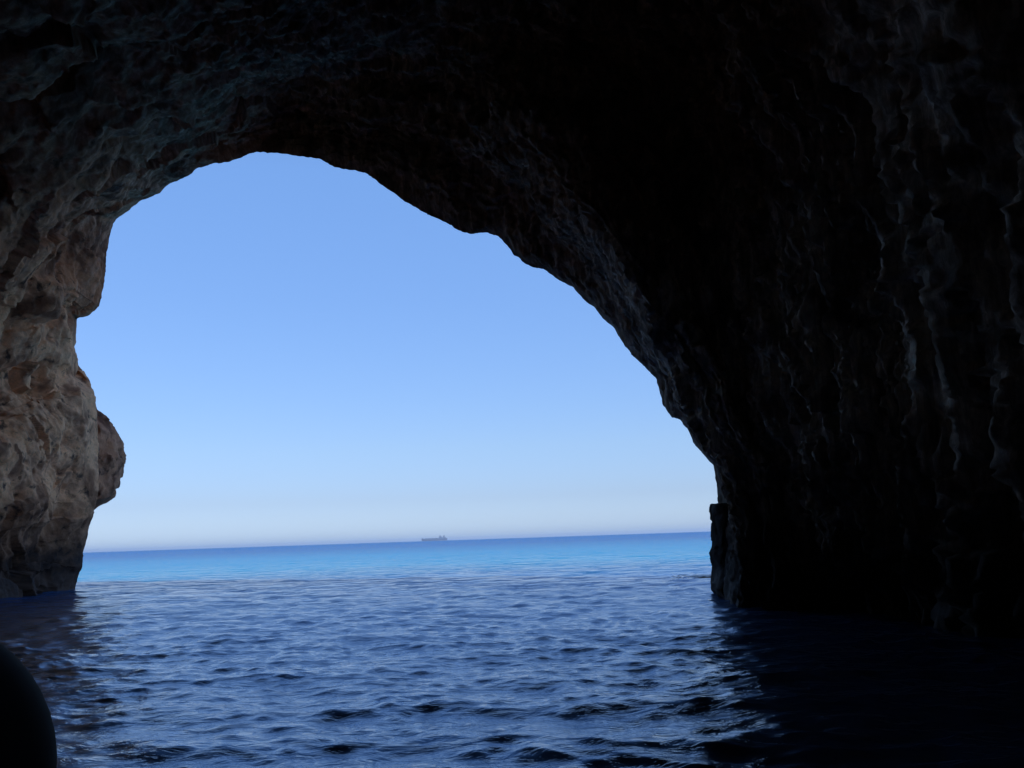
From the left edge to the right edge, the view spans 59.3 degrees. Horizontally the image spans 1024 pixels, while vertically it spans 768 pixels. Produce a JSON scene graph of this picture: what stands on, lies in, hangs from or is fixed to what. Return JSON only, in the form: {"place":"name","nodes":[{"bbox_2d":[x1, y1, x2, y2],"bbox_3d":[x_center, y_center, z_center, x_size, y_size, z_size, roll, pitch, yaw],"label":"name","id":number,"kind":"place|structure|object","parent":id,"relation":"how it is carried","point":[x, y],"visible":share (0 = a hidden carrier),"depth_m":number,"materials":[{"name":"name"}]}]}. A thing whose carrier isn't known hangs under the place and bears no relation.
{"place":"outdoors","nodes":[
{"label":"outdoors","id":0,"kind":"place"},
{"bbox_2d":[75,152,717,551],"label":"sky","id":1,"kind":"structure","parent":0,"point":[279,349],"materials":[{"name":"blue"}]},
{"bbox_2d":[0,0,1023,638],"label":"sea cave","id":2,"kind":"structure","parent":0,"point":[778,244],"depth_m":17.27,"materials":[{"name":"stone"}]},
{"bbox_2d":[94,410,125,509],"bbox_3d":[-15.767,2.912,34.387,1.561,4.020,2.808,-2,-10,0],"label":"rock outcrop","id":3,"kind":"object","parent":2,"relation":"attached to","point":[111,458],"visible":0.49,"depth_m":34.11,"materials":[{"name":"stone"}]},
{"bbox_2d":[709,503,728,598],"bbox_3d":[4.488,3.704,18.528,0.774,2.533,1.916,-2,-10,0],"label":"rock buttress","id":4,"kind":"object","parent":2,"relation":"attached to","point":[719,516],"visible":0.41,"depth_m":18.25,"materials":[{"name":"stone"}]},
{"bbox_2d":[0,531,1023,767],"bbox_3d":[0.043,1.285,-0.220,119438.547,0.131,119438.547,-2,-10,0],"label":"sea","id":5,"kind":"structure","parent":0,"point":[611,651],"depth_m":9.15,"materials":[{"name":"liquid"}]},
{"bbox_2d":[0,643,56,767],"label":"inflatable boat","id":6,"kind":"object","parent":5,"relation":"on","point":[27,736],"visible":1,"depth_m":1.43,"materials":[{"name":"black rubber"}]},
{"bbox_2d":[422,535,446,540],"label":"cargo ship","id":7,"kind":"object","parent":5,"relation":"on","point":[440,538],"visible":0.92,"depth_m":7577.98,"materials":[{"name":"paint"}]},
{"bbox_2d":[672,574,710,577],"bbox_3d":[5.496,5.522,25.944,1.890,0.051,1.362,-5,-10,18],"label":"foam","id":8,"kind":"object","parent":5,"relation":"on","point":[700,575],"visible":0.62,"depth_m":25.86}
]}

